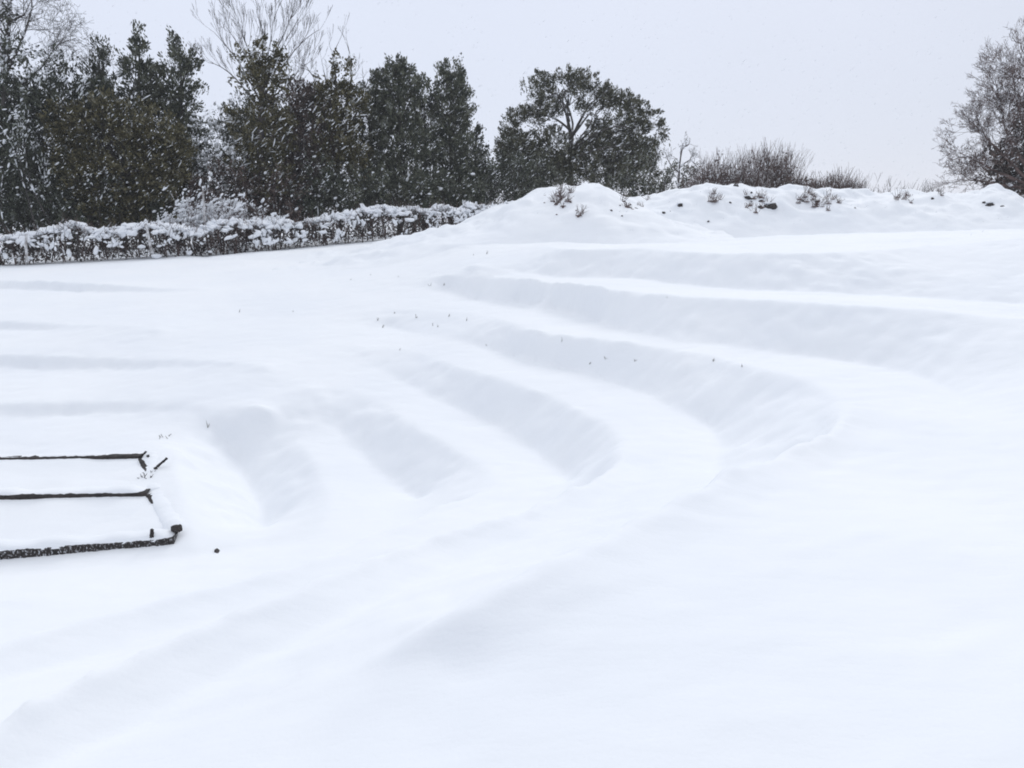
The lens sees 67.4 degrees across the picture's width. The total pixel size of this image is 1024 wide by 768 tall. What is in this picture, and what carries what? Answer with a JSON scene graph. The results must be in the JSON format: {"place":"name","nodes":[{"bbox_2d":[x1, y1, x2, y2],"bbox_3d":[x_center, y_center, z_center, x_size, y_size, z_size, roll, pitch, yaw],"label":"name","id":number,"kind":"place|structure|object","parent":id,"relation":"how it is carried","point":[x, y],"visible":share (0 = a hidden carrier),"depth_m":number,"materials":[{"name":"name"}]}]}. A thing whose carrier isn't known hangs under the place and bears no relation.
{"place":"outdoors","nodes":[
{"label":"outdoors","id":0,"kind":"place"},
{"bbox_2d":[0,224,1023,767],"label":"snowy ground","id":1,"kind":"structure","parent":0,"point":[758,502],"depth_m":5.85,"materials":[{"name":"white snow"}]},
{"bbox_2d":[25,232,27,261],"bbox_3d":[-12.144,-3.423,19.206,0.142,0.748,0.072,0,12,0],"label":"fence post","id":2,"kind":"object","parent":1,"relation":"on","point":[26,250],"visible":1,"depth_m":19.19,"materials":[{"name":"white"}]},
{"bbox_2d":[0,174,99,251],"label":"thicket","id":3,"kind":"object","parent":1,"relation":"on","point":[56,211],"visible":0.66,"depth_m":24.83,"materials":[{"name":"green plant"}]},
{"bbox_2d":[0,0,118,249],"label":"bare tree","id":4,"kind":"object","parent":1,"relation":"on","point":[7,15],"visible":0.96,"depth_m":24.73,"materials":[{"name":"grey plant"}]},
{"bbox_2d":[0,63,123,245],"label":"evergreen tree","id":5,"kind":"object","parent":1,"relation":"on","point":[35,97],"visible":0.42,"depth_m":25.07,"materials":[{"name":"green plant"}]},
{"bbox_2d":[0,88,147,250],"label":"young tree","id":6,"kind":"object","parent":1,"relation":"on","point":[20,128],"visible":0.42,"depth_m":24.50,"materials":[{"name":"green plant"}]},
{"bbox_2d":[76,232,79,257],"bbox_3d":[-11.185,-3.574,19.792,0.059,0.656,0.067,-12,17,-44],"label":"fence post","id":7,"kind":"object","parent":1,"relation":"on","point":[78,251],"visible":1,"depth_m":19.79,"materials":[{"name":"brown wood"}]},
{"bbox_2d":[0,451,185,559],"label":"timber bed","id":8,"kind":"object","parent":1,"relation":"on","point":[52,504],"visible":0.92,"depth_m":7.10,"materials":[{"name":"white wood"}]},
{"bbox_2d":[149,528,153,537],"bbox_3d":[-3.066,1.270,6.537,0.041,0.077,0.037,4,13,20],"label":"peg","id":9,"kind":"object","parent":8,"relation":"on","point":[151,535],"visible":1,"depth_m":6.53,"materials":[{"name":"brown wood"}]},
{"bbox_2d":[171,524,182,532],"bbox_3d":[-2.908,1.251,6.661,0.123,0.092,0.058,9,15,37],"label":"timber end","id":10,"kind":"object","parent":8,"relation":"on","point":[176,528],"visible":1,"depth_m":6.63,"materials":[{"name":"brown wood"}]},
{"bbox_2d":[73,31,130,247],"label":"conifer","id":11,"kind":"object","parent":1,"relation":"on","point":[102,52],"visible":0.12,"depth_m":26.38,"materials":[{"name":"green plant"}]},
{"bbox_2d":[35,85,198,247],"bbox_3d":[-12.868,-7.054,25.256,5.280,5.324,2.368,0,12,0],"label":"evergreen tree","id":12,"kind":"object","parent":1,"relation":"on","point":[167,140],"visible":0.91,"depth_m":24.86,"materials":[{"name":"green plant"}]},
{"bbox_2d":[75,170,187,249],"bbox_3d":[-12.758,-5.817,25.866,3.660,2.633,2.399,0,12,0],"label":"thicket","id":13,"kind":"object","parent":1,"relation":"on","point":[155,211],"visible":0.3,"depth_m":25.21,"materials":[{"name":"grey plant"}]},
{"bbox_2d":[109,19,170,243],"bbox_3d":[-13.206,-8.768,27.375,2.732,7.825,2.220,0,12,0],"label":"conifer","id":14,"kind":"object","parent":1,"relation":"on","point":[141,69],"visible":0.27,"depth_m":26.67,"materials":[{"name":"green plant"}]},
{"bbox_2d":[145,222,152,252],"bbox_3d":[-9.613,-3.878,20.335,0.156,0.815,0.077,0,12,0],"label":"fence post","id":15,"kind":"object","parent":1,"relation":"on","point":[149,240],"visible":1,"depth_m":20.32,"materials":[{"name":"white"}]},
{"bbox_2d":[156,457,167,467],"bbox_3d":[-3.542,0.802,7.745,0.152,0.138,0.031,0,12,0],"label":"stake","id":16,"kind":"object","parent":1,"relation":"on","point":[162,462],"visible":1,"depth_m":7.74,"materials":[{"name":"brown wood"}]},
{"bbox_2d":[145,26,211,243],"bbox_3d":[-11.769,-8.652,27.145,2.433,7.551,1.840,0,12,0],"label":"conifer","id":17,"kind":"object","parent":1,"relation":"on","point":[179,94],"visible":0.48,"depth_m":26.67,"materials":[{"name":"green plant"}]},
{"bbox_2d":[202,186,205,221],"bbox_3d":[-8.564,-4.993,21.330,0.091,0.969,0.064,0,12,0],"label":"fence post","id":18,"kind":"object","parent":1,"relation":"on","point":[203,204],"visible":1,"depth_m":21.32,"materials":[{"name":"white"}]},
{"bbox_2d":[165,154,262,243],"bbox_3d":[-10.159,-6.338,26.234,3.330,3.194,2.206,-2,12,-11],"label":"thicket","id":19,"kind":"object","parent":1,"relation":"on","point":[196,186],"visible":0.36,"depth_m":26.02,"materials":[{"name":"white"}]},
{"bbox_2d":[172,92,256,241],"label":"young tree","id":20,"kind":"object","parent":1,"relation":"on","point":[205,158],"visible":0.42,"depth_m":27.20,"materials":[{"name":"green plant"}]},
{"bbox_2d":[150,178,288,252],"bbox_3d":[-8.717,-4.961,22.734,3.962,2.161,2.309,0,12,0],"label":"shrub","id":21,"kind":"object","parent":1,"relation":"on","point":[197,219],"visible":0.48,"depth_m":22.48,"materials":[{"name":"white plant"}]},
{"bbox_2d":[204,88,305,239],"bbox_3d":[-10.104,-8.613,30.409,4.579,5.940,2.642,0,12,0],"label":"evergreen tree","id":22,"kind":"object","parent":1,"relation":"on","point":[228,135],"visible":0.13,"depth_m":29.89,"materials":[{"name":"green plant"}]},
{"bbox_2d":[0,198,512,264],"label":"hedge","id":23,"kind":"object","parent":1,"relation":"on","point":[106,233],"visible":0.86,"depth_m":21.66,"materials":[{"name":"white plant"}]},
{"bbox_2d":[187,0,332,217],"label":"bare tree","id":24,"kind":"object","parent":1,"relation":"on","point":[256,70],"visible":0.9,"depth_m":26.19,"materials":[{"name":"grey plant"}]},
{"bbox_2d":[228,164,311,240],"bbox_3d":[-8.428,-6.266,26.771,3.230,2.647,1.823,0,12,0],"label":"thicket","id":25,"kind":"object","parent":1,"relation":"on","point":[287,203],"visible":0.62,"depth_m":26.38,"materials":[{"name":"green plant"}]},
{"bbox_2d":[264,76,340,239],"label":"broadleaf tree","id":26,"kind":"object","parent":1,"relation":"on","point":[306,91],"visible":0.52,"depth_m":27.57,"materials":[{"name":"green plant"}]},
{"bbox_2d":[272,78,360,237],"bbox_3d":[-7.730,-9.000,30.819,3.826,6.306,2.828,0,12,0],"label":"evergreen tree","id":27,"kind":"object","parent":1,"relation":"on","point":[308,144],"visible":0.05,"depth_m":30.34,"materials":[{"name":"green plant"}]},
{"bbox_2d":[289,153,377,239],"bbox_3d":[-6.266,-6.571,26.832,3.516,3.043,2.063,2,12,9],"label":"thicket","id":28,"kind":"object","parent":1,"relation":"on","point":[333,187],"visible":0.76,"depth_m":26.70,"materials":[{"name":"green plant"}]},
{"bbox_2d":[290,14,380,227],"bbox_3d":[-6.339,-9.143,27.559,3.526,7.784,2.201,0,12,0],"label":"ivy clad tree","id":29,"kind":"object","parent":1,"relation":"on","point":[344,86],"visible":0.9,"depth_m":27.28,"materials":[{"name":"green plant"}]},
{"bbox_2d":[347,79,394,235],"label":"evergreen tree","id":30,"kind":"object","parent":1,"relation":"on","point":[363,137],"visible":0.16,"depth_m":30.44,"materials":[{"name":"green plant"}]},
{"bbox_2d":[337,158,441,236],"bbox_3d":[-4.345,-6.628,27.111,3.873,2.824,2.287,0,12,0],"label":"thicket","id":31,"kind":"object","parent":1,"relation":"on","point":[383,195],"visible":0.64,"depth_m":26.94,"materials":[{"name":"green plant"}]},
{"bbox_2d":[358,52,436,232],"bbox_3d":[-4.499,-9.193,29.767,3.038,6.812,2.313,0,12,0],"label":"conifer","id":32,"kind":"object","parent":1,"relation":"on","point":[390,118],"visible":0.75,"depth_m":29.23,"materials":[{"name":"green plant"}]},
{"bbox_2d":[404,97,460,228],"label":"evergreen tree","id":33,"kind":"object","parent":1,"relation":"on","point":[425,124],"visible":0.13,"depth_m":31.97,"materials":[{"name":"green plant"}]},
{"bbox_2d":[401,167,492,232],"bbox_3d":[-2.356,-6.566,27.561,3.400,2.419,2.053,0,12,0],"label":"thicket","id":34,"kind":"object","parent":1,"relation":"on","point":[442,188],"visible":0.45,"depth_m":27.35,"materials":[{"name":"green plant"}]},
{"bbox_2d":[420,52,486,224],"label":"conifer","id":35,"kind":"object","parent":1,"relation":"on","point":[449,121],"visible":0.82,"depth_m":30.70,"materials":[{"name":"green plant"}]},
{"bbox_2d":[456,122,508,205],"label":"evergreen tree","id":36,"kind":"object","parent":1,"relation":"on","point":[478,129],"visible":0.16,"depth_m":32.52,"materials":[{"name":"green plant"}]},
{"bbox_2d":[450,135,538,204],"bbox_3d":[-0.854,-8.386,31.969,3.920,3.926,2.862,4,13,17],"label":"shrub","id":37,"kind":"object","parent":1,"relation":"on","point":[489,170],"visible":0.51,"depth_m":31.69,"materials":[{"name":"green plant"}]},
{"bbox_2d":[272,183,738,269],"bbox_3d":[-0.325,-3.731,18.197,9.750,2.041,6.950,0,12,0],"label":"snow mound","id":38,"kind":"object","parent":1,"relation":"on","point":[521,221],"visible":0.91,"depth_m":16.19,"materials":[{"name":"white snow"}]},
{"bbox_2d":[566,184,576,192],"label":"dead weed","id":39,"kind":"object","parent":38,"relation":"on","point":[571,190],"visible":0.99,"depth_m":16.99,"materials":[{"name":"plant"}]},
{"bbox_2d":[576,203,586,215],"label":"dead weed","id":40,"kind":"object","parent":38,"relation":"on","point":[582,212],"visible":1,"depth_m":16.06,"materials":[{"name":"plant"}]},
{"bbox_2d":[489,147,576,203],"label":"shrub","id":41,"kind":"object","parent":1,"relation":"on","point":[542,182],"visible":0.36,"depth_m":33.49,"materials":[{"name":"green plant"}]},
{"bbox_2d":[491,62,669,190],"bbox_3d":[3.201,-10.926,35.166,8.161,7.322,5.138,-4,13,-19],"label":"pine tree","id":42,"kind":"object","parent":1,"relation":"on","point":[613,144],"visible":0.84,"depth_m":35.04,"materials":[{"name":"green plant"}]},
{"bbox_2d":[605,147,699,196],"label":"shrub","id":43,"kind":"object","parent":1,"relation":"on","point":[651,187],"visible":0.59,"depth_m":32.76,"materials":[{"name":"green plant"}]},
{"bbox_2d":[654,132,703,188],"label":"tree","id":44,"kind":"object","parent":1,"relation":"on","point":[679,163],"visible":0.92,"depth_m":30.81,"materials":[{"name":"white plant"}]},
{"bbox_2d":[676,146,752,188],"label":"shrub","id":45,"kind":"object","parent":1,"relation":"on","point":[708,172],"visible":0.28,"depth_m":29.57,"materials":[{"name":"brown plant"}]},
{"bbox_2d":[716,137,818,187],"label":"shrub","id":46,"kind":"object","parent":1,"relation":"on","point":[771,179],"visible":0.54,"depth_m":29.59,"materials":[{"name":"brown plant"}]},
{"bbox_2d":[776,170,823,187],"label":"shrub","id":47,"kind":"object","parent":1,"relation":"on","point":[801,179],"visible":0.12,"depth_m":28.98,"materials":[{"name":"brown plant"}]},
{"bbox_2d":[629,183,1023,237],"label":"snow bank","id":48,"kind":"structure","parent":1,"relation":"on","point":[788,215],"depth_m":18.10,"materials":[{"name":"white snow"}]},
{"bbox_2d":[758,202,777,209],"bbox_3d":[6.010,-4.181,18.159,0.511,0.249,0.248,0,12,0],"label":"soil clod","id":49,"kind":"object","parent":48,"relation":"on","point":[770,205],"visible":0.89,"depth_m":18.08,"materials":[{"name":"black"}]},
{"bbox_2d":[803,180,817,192],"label":"dead weed","id":50,"kind":"object","parent":48,"relation":"on","point":[810,186],"visible":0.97,"depth_m":18.79,"materials":[{"name":"plant"}]},
{"bbox_2d":[812,195,822,206],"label":"dead weed","id":51,"kind":"object","parent":48,"relation":"on","point":[816,202],"visible":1,"depth_m":18.40,"materials":[{"name":"plant"}]},
{"bbox_2d":[985,201,994,205],"bbox_3d":[11.495,-4.304,18.493,0.244,0.209,0.207,0,12,0],"label":"soil clod","id":52,"kind":"object","parent":48,"relation":"on","point":[989,203],"visible":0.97,"depth_m":18.44,"materials":[{"name":"black"}]},
{"bbox_2d":[805,162,875,191],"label":"scrub","id":53,"kind":"object","parent":1,"relation":"on","point":[845,184],"visible":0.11,"depth_m":28.76,"materials":[{"name":"brown plant"}]},
{"bbox_2d":[924,17,1023,197],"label":"bare tree","id":54,"kind":"object","parent":1,"relation":"on","point":[1008,142],"visible":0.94,"depth_m":24.75,"materials":[{"name":"grey plant"}]},
{"bbox_2d":[0,0,1023,223],"label":"sky","id":55,"kind":"structure","parent":0,"point":[724,38],"materials":[{"name":"grey"}]},
{"bbox_2d":[1,0,1023,235],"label":"falling snow","id":56,"kind":"structure","parent":0,"point":[514,127],"depth_m":15.89,"materials":[{"name":"white snow"}]}
]}

